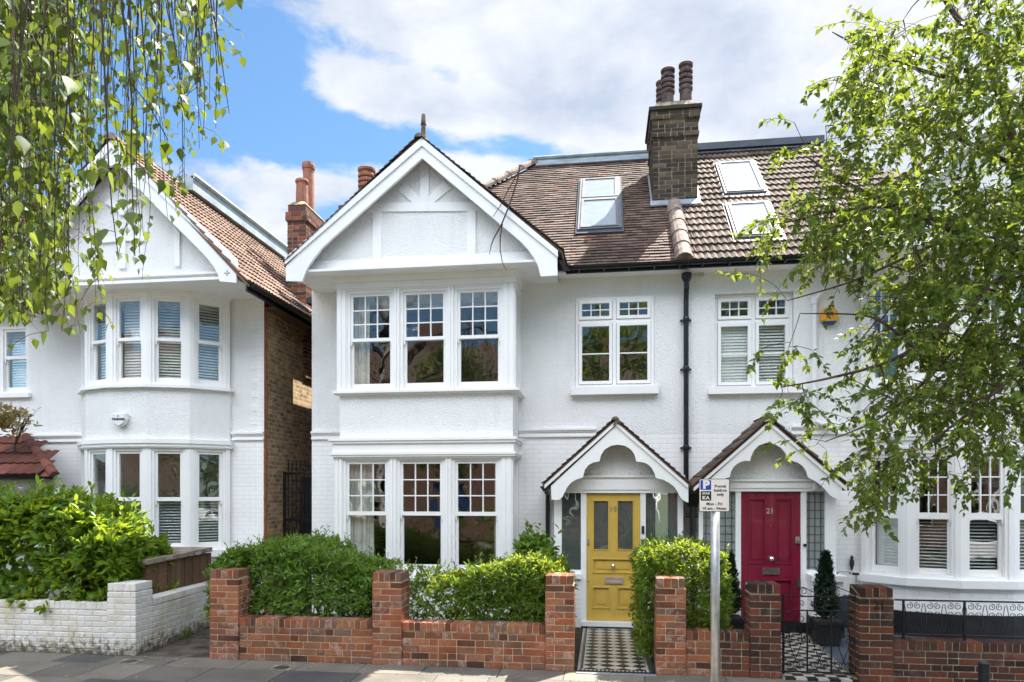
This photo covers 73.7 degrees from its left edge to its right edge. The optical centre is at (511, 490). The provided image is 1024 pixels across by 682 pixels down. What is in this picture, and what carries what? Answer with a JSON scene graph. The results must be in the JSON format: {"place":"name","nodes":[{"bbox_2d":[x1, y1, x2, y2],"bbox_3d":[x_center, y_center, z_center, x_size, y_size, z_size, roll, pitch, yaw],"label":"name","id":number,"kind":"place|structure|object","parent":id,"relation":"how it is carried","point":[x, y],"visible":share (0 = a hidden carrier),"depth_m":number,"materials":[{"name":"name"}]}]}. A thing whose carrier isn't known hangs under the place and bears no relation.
{"place":"outdoors","nodes":[
{"label":"outdoors","id":0,"kind":"place"},
{"bbox_2d":[0,132,324,612],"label":"semidetached house","id":1,"kind":"structure","parent":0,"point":[195,363],"depth_m":11.70,"materials":[{"name":"paint"}]},
{"bbox_2d":[1,326,28,392],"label":"window","id":2,"kind":"structure","parent":1,"relation":"in","point":[17,357],"depth_m":12.41,"materials":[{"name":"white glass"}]},
{"bbox_2d":[82,306,83,386],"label":"window","id":3,"kind":"structure","parent":1,"relation":"in","point":[83,306],"depth_m":12.01,"materials":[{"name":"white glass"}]},
{"bbox_2d":[82,451,83,490],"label":"window","id":4,"kind":"structure","parent":1,"relation":"in","point":[82,451],"depth_m":12.01,"materials":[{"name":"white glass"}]},
{"bbox_2d":[88,297,105,385],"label":"window","id":5,"kind":"structure","parent":1,"relation":"in","point":[93,342],"depth_m":11.56,"materials":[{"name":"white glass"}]},
{"bbox_2d":[88,449,105,498],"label":"window","id":6,"kind":"structure","parent":1,"relation":"in","point":[92,453],"depth_m":11.56,"materials":[{"name":"white glass"}]},
{"bbox_2d":[112,413,128,426],"bbox_3d":[-6.425,-1.158,11.195,0.250,0.221,0.100,0,0,8],"label":"burglar alarm","id":7,"kind":"object","parent":1,"relation":"attached to","point":[120,419],"visible":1,"depth_m":11.15,"materials":[{"name":"white plastic"}]},
{"bbox_2d":[113,295,142,383],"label":"window","id":8,"kind":"structure","parent":1,"relation":"in","point":[137,341],"depth_m":11.34,"materials":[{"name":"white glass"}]},
{"bbox_2d":[113,448,142,521],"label":"window","id":9,"kind":"structure","parent":1,"relation":"in","point":[117,452],"depth_m":11.28,"materials":[{"name":"white glass"}]},
{"bbox_2d":[151,295,184,384],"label":"window","id":10,"kind":"structure","parent":1,"relation":"in","point":[155,340],"depth_m":11.34,"materials":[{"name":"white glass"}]},
{"bbox_2d":[151,448,184,546],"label":"window","id":11,"kind":"structure","parent":1,"relation":"in","point":[155,500],"depth_m":11.32,"materials":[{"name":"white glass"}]},
{"bbox_2d":[194,298,224,387],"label":"window","id":12,"kind":"structure","parent":1,"relation":"in","point":[220,383],"depth_m":11.66,"materials":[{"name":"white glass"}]},
{"bbox_2d":[194,449,224,548],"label":"window","id":13,"kind":"structure","parent":1,"relation":"in","point":[219,544],"depth_m":11.64,"materials":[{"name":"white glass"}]},
{"bbox_2d":[283,461,311,606],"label":"side gate","id":14,"kind":"structure","parent":1,"relation":"attached to","point":[306,519],"depth_m":12.39,"materials":[{"name":"black metal"}]},
{"bbox_2d":[137,603,311,657],"bbox_3d":[-3.782,2.149,13.114,1.594,0.102,9.000,0,0,8],"label":"side passage","id":15,"kind":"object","parent":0,"point":[196,645],"visible":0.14,"depth_m":9.14,"materials":[{"name":"concrete"}]},
{"bbox_2d":[179,628,192,638],"bbox_3d":[-4.671,2.029,9.735,0.218,0.162,0.344,0,0,8],"label":"weed","id":16,"kind":"object","parent":15,"relation":"on","point":[188,632],"visible":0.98,"depth_m":9.75,"materials":[{"name":"green plant"}]},
{"bbox_2d":[0,651,863,681],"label":"pavement","id":17,"kind":"structure","parent":0,"point":[32,667],"depth_m":7.88,"materials":[{"name":"grey concrete"}]},
{"bbox_2d":[113,659,143,664],"bbox_3d":[-4.695,2.110,8.376,0.270,0.041,0.220,0,0,8],"label":"meter cover","id":18,"kind":"object","parent":17,"relation":"on","point":[130,661],"visible":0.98,"depth_m":8.36,"materials":[{"name":"metal"}]},
{"bbox_2d":[266,665,295,670],"bbox_3d":[-2.729,2.110,8.089,0.270,0.041,0.220,0,0,8],"label":"meter cover","id":19,"kind":"object","parent":17,"relation":"on","point":[283,667],"visible":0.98,"depth_m":8.08,"materials":[{"name":"metal"}]},
{"bbox_2d":[576,671,655,676],"bbox_3d":[1.188,2.146,7.817,0.898,0.108,0.070,0,0,8],"label":"path edging","id":20,"kind":"object","parent":17,"relation":"on","point":[609,673],"visible":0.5,"depth_m":7.82,"materials":[{"name":"grey stone"}]},
{"bbox_2d":[699,479,729,681],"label":"parking sign","id":21,"kind":"object","parent":17,"relation":"on","point":[714,497],"visible":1,"depth_m":6.81,"materials":[{"name":"metal"}]},
{"bbox_2d":[716,0,1023,542],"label":"street tree","id":22,"kind":"object","parent":17,"relation":"on","point":[865,112],"visible":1,"depth_m":5.57,"materials":[{"name":"green plant"}]},
{"bbox_2d":[316,613,583,668],"bbox_3d":[-1.300,2.140,9.908,4.572,0.120,3.100,0,0,8],"label":"flower bed","id":23,"kind":"object","parent":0,"point":[578,633],"visible":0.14,"depth_m":9.54,"materials":[{"name":"soil"}]},
{"bbox_2d":[202,531,396,625],"bbox_3d":[-2.786,1.331,9.211,2.472,1.544,1.337,0,0,8],"label":"hedge","id":24,"kind":"object","parent":23,"relation":"on","point":[304,556],"visible":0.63,"depth_m":8.74,"materials":[{"name":"green plant"}]},
{"bbox_2d":[269,525,356,611],"bbox_3d":[-2.977,1.302,10.234,1.327,1.600,0.942,0,0,8],"label":"shrub","id":25,"kind":"object","parent":23,"relation":"on","point":[317,535],"visible":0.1,"depth_m":10.18,"materials":[{"name":"green plant"}]},
{"bbox_2d":[209,567,574,670],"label":"garden wall","id":26,"kind":"structure","parent":23,"relation":"on","point":[389,632],"depth_m":8.23,"materials":[{"name":"red brick"}]},
{"bbox_2d":[363,545,578,622],"bbox_3d":[-0.496,1.400,8.834,2.711,1.408,1.161,0,0,8],"label":"hedge","id":27,"kind":"object","parent":23,"relation":"on","point":[529,571],"visible":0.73,"depth_m":8.41,"materials":[{"name":"green plant"}]},
{"bbox_2d":[282,60,701,626],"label":"semidetached house","id":28,"kind":"structure","parent":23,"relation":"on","point":[471,397],"depth_m":10.77,"materials":[{"name":"white paint"}]},
{"bbox_2d":[343,459,389,558],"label":"window","id":29,"kind":"structure","parent":28,"relation":"in","point":[358,474],"depth_m":10.85,"materials":[{"name":"white glass"}]},
{"bbox_2d":[347,289,393,390],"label":"window","id":30,"kind":"structure","parent":28,"relation":"in","point":[359,340],"depth_m":10.77,"materials":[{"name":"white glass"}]},
{"bbox_2d":[397,458,444,572],"bbox_3d":[-1.404,0.383,10.663,0.770,1.784,0.130,0,0,8],"label":"window","id":31,"kind":"structure","parent":28,"relation":"in","point":[400,462],"depth_m":10.64,"materials":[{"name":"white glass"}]},
{"bbox_2d":[400,287,447,389],"bbox_3d":[-1.355,-2.352,10.657,0.764,1.582,0.130,0,0,8],"label":"window","id":32,"kind":"structure","parent":28,"relation":"in","point":[404,385],"depth_m":10.64,"materials":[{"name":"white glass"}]},
{"bbox_2d":[452,458,500,570],"bbox_3d":[-0.534,0.383,10.579,0.767,1.784,0.192,0,0,8],"label":"window","id":33,"kind":"structure","parent":28,"relation":"in","point":[455,461],"depth_m":10.53,"materials":[{"name":"white wood"}]},
{"bbox_2d":[454,285,502,388],"bbox_3d":[-0.504,-2.352,10.544,0.760,1.582,0.130,0,0,8],"label":"window","id":34,"kind":"structure","parent":28,"relation":"in","point":[458,291],"depth_m":10.52,"materials":[{"name":"white wood"}]},
{"bbox_2d":[489,166,520,269],"bbox_3d":[-0.103,-3.959,9.930,0.463,1.516,0.043,0,0,8],"label":"cable","id":35,"kind":"object","parent":28,"relation":"on","point":[517,176],"visible":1,"depth_m":9.92,"materials":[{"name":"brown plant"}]},
{"bbox_2d":[514,459,515,552],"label":"window","id":36,"kind":"structure","parent":28,"relation":"in","point":[514,459],"depth_m":10.99,"materials":[{"name":"white wood"}]},
{"bbox_2d":[517,294,517,386],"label":"window","id":37,"kind":"structure","parent":28,"relation":"in","point":[517,294],"depth_m":10.99,"materials":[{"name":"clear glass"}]},
{"bbox_2d":[586,494,639,620],"bbox_3d":[1.542,1.015,10.403,0.815,1.941,0.120,0,0,8],"label":"door","id":38,"kind":"structure","parent":28,"relation":"in","point":[612,520],"depth_m":10.42,"materials":[{"name":"yellow paint"}]},
{"bbox_2d":[576,295,653,386],"bbox_3d":[1.644,-2.380,10.950,1.233,1.444,0.118,0,0,8],"label":"window","id":39,"kind":"structure","parent":28,"relation":"in","point":[618,320],"depth_m":10.90,"materials":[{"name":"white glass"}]},
{"bbox_2d":[510,519,563,622],"bbox_3d":[0.320,1.260,9.903,0.874,1.685,0.861,0,0,8],"label":"shrub","id":40,"kind":"object","parent":23,"relation":"on","point":[527,540],"visible":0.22,"depth_m":9.79,"materials":[{"name":"green plant"}]},
{"bbox_2d":[4,0,1023,385],"label":"sky","id":41,"kind":"structure","parent":0,"point":[341,87],"materials":[{"name":"blue"}]},
{"bbox_2d":[577,627,654,673],"bbox_3d":[1.366,2.144,9.150,0.898,0.112,2.600,0,0,8],"label":"path border","id":42,"kind":"object","parent":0,"point":[652,670],"visible":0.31,"depth_m":8.11,"materials":[{"name":"black tile"}]},
{"bbox_2d":[577,628,650,671],"bbox_3d":[1.338,2.091,9.118,0.844,0.017,2.450,0,0,8],"label":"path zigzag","id":43,"kind":"object","parent":42,"relation":"on","point":[580,660],"visible":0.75,"depth_m":8.38,"materials":[{"name":"tile"}]},
{"bbox_2d":[583,628,645,670],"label":"tiled path","id":44,"kind":"structure","parent":42,"relation":"on","point":[608,649],"depth_m":8.85,"materials":[{"name":"tile"}]},
{"bbox_2d":[649,638,654,669],"bbox_3d":[2.174,2.141,9.446,0.626,0.118,3.100,0,0,8],"label":"flower bed","id":45,"kind":"object","parent":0,"point":[652,658],"visible":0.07,"depth_m":8.48,"materials":[{"name":"soil"}]},
{"bbox_2d":[654,575,710,675],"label":"garden wall","id":46,"kind":"structure","parent":45,"relation":"on","point":[680,648],"depth_m":7.78,"materials":[{"name":"red brick"}]},
{"bbox_2d":[628,531,739,658],"bbox_3d":[2.112,1.313,8.615,1.280,1.581,1.509,0,0,8],"label":"hedge","id":47,"kind":"object","parent":45,"relation":"on","point":[650,558],"visible":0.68,"depth_m":8.14,"materials":[{"name":"green plant"}]},
{"bbox_2d":[781,627,928,669],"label":"slate paving","id":48,"kind":"structure","parent":0,"point":[836,654],"depth_m":8.99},
{"bbox_2d":[720,551,743,628],"bbox_3d":[3.045,1.458,9.530,0.413,1.260,0.399,0,0,8],"label":"potted cypress","id":49,"kind":"object","parent":48,"relation":"on","point":[737,621],"visible":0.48,"depth_m":9.45,"materials":[{"name":"green plant"}]},
{"bbox_2d":[709,581,780,678],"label":"garden wall","id":50,"kind":"structure","parent":48,"relation":"on","point":[752,649],"depth_m":7.67,"materials":[{"name":"brown brick"}]},
{"bbox_2d":[781,633,856,678],"bbox_3d":[3.636,2.088,8.807,0.962,0.024,2.480,0,0,8],"label":"path kerb tile","id":51,"kind":"object","parent":48,"relation":"on","point":[835,661],"visible":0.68,"depth_m":8.30,"materials":[{"name":"black tile"}]},
{"bbox_2d":[780,633,858,681],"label":"chequered path","id":52,"kind":"structure","parent":48,"relation":"on","point":[801,655],"depth_m":8.22,"materials":[{"name":"tile"}]},
{"bbox_2d":[809,549,843,645],"bbox_3d":[4.276,1.438,9.320,0.405,1.301,0.393,0,0,8],"label":"potted cypress","id":53,"kind":"object","parent":48,"relation":"on","point":[825,569],"visible":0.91,"depth_m":9.24,"materials":[{"name":"green plant"}]},
{"bbox_2d":[833,571,858,637],"bbox_3d":[4.728,1.608,9.654,0.420,0.983,0.236,0,0,8],"label":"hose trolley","id":54,"kind":"object","parent":48,"relation":"on","point":[844,606],"visible":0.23,"depth_m":9.57,"materials":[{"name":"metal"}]},
{"bbox_2d":[682,90,1023,639],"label":"semidetached house","id":55,"kind":"structure","parent":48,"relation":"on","point":[781,527],"depth_m":10.44,"materials":[{"name":"paint"}]},
{"bbox_2d":[715,293,791,387],"bbox_3d":[3.791,-2.349,10.777,1.183,1.478,0.122,0,0,8],"label":"window","id":56,"kind":"structure","parent":55,"relation":"in","point":[747,327],"depth_m":10.77,"materials":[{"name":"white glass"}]},
{"bbox_2d":[741,492,799,621],"bbox_3d":[3.824,0.973,10.099,0.850,1.909,0.120,0,0,8],"label":"door","id":57,"kind":"structure","parent":55,"relation":"in","point":[770,521],"depth_m":10.11,"materials":[{"name":"paint"}]},
{"bbox_2d":[820,307,837,325],"bbox_3d":[4.856,-2.673,10.463,0.250,0.262,0.076,0,0,8],"label":"burglar alarm","id":58,"kind":"object","parent":55,"relation":"attached to","point":[832,320],"visible":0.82,"depth_m":10.43,"materials":[{"name":"yellow plastic"}]},
{"bbox_2d":[849,555,853,573],"bbox_3d":[5.189,1.130,10.426,0.068,0.292,0.067,0,0,-25],"label":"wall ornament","id":59,"kind":"object","parent":55,"relation":"attached to","point":[851,562],"depth_m":10.41,"materials":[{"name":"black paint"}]},
{"bbox_2d":[867,275,901,385],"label":"window","id":60,"kind":"structure","parent":55,"relation":"in","point":[876,381],"depth_m":10.26,"materials":[{"name":"white glass"}]},
{"bbox_2d":[867,455,901,575],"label":"window","id":61,"kind":"structure","parent":55,"relation":"in","point":[889,552],"depth_m":10.23,"materials":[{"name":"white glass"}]},
{"bbox_2d":[913,269,954,380],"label":"window","id":62,"kind":"structure","parent":55,"relation":"in","point":[918,376],"depth_m":9.80,"materials":[{"name":"white wood"}]},
{"bbox_2d":[913,453,954,578],"bbox_3d":[6.048,0.350,9.812,0.517,1.773,0.202,0,0,27],"label":"window","id":63,"kind":"structure","parent":55,"relation":"in","point":[949,516],"depth_m":9.77,"materials":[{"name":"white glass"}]},
{"bbox_2d":[966,265,1007,373],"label":"window","id":64,"kind":"structure","parent":55,"relation":"in","point":[987,320],"depth_m":9.56,"materials":[{"name":"white glass"}]},
{"bbox_2d":[966,452,1007,579],"bbox_3d":[6.639,0.350,9.629,0.555,1.773,0.202,0,0,8],"label":"window","id":65,"kind":"structure","parent":55,"relation":"in","point":[1001,573],"depth_m":9.56,"materials":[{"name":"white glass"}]},
{"bbox_2d":[1018,452,1023,579],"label":"window","id":66,"kind":"structure","parent":55,"relation":"in","point":[1020,515],"depth_m":9.51,"materials":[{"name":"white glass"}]},
{"bbox_2d":[848,584,1023,681],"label":"garden wall","id":67,"kind":"structure","parent":48,"relation":"on","point":[881,653],"depth_m":7.47,"materials":[{"name":"brown brick"}]},
{"bbox_2d":[781,587,855,675],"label":"garden gate","id":68,"kind":"structure","parent":67,"relation":"attached to","point":[789,637],"depth_m":7.71,"materials":[{"name":"black metal"}]},
{"bbox_2d":[894,599,1023,640],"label":"railing","id":69,"kind":"object","parent":67,"relation":"on","point":[964,624],"visible":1,"depth_m":7.48,"materials":[{"name":"black metal"}]},
{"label":"flower bed","id":70,"kind":"structure","parent":0,"visible":0},
{"bbox_2d":[0,402,42,454],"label":"bronze shrub","id":71,"kind":"object","parent":70,"relation":"on","point":[7,421],"visible":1,"depth_m":11.41,"materials":[{"name":"brown plant"}]},
{"bbox_2d":[0,474,178,614],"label":"laurel","id":72,"kind":"object","parent":70,"relation":"on","point":[105,532],"visible":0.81,"depth_m":9.05,"materials":[{"name":"green plant"}]},
{"bbox_2d":[0,580,209,655],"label":"garden wall","id":73,"kind":"structure","parent":70,"relation":"on","point":[134,617],"depth_m":8.84,"materials":[{"name":"white brick"}]},
{"bbox_2d":[93,547,211,594],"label":"fence","id":74,"kind":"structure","parent":70,"relation":"on","point":[192,563],"depth_m":10.01,"materials":[{"name":"wood"}]},
{"label":"road","id":75,"kind":"structure","parent":0,"visible":0},
{"bbox_2d":[0,0,245,350],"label":"birch tree","id":76,"kind":"object","parent":75,"relation":"on","point":[30,27],"visible":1,"depth_m":3.03,"materials":[{"name":"green plant"}]},
{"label":"kerb","id":77,"kind":"structure","parent":0,"visible":0},
{"bbox_2d":[978,660,989,681],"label":"bollard","id":78,"kind":"object","parent":77,"relation":"on","point":[983,671],"visible":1,"depth_m":5.20,"materials":[{"name":"black metal"}]}
]}

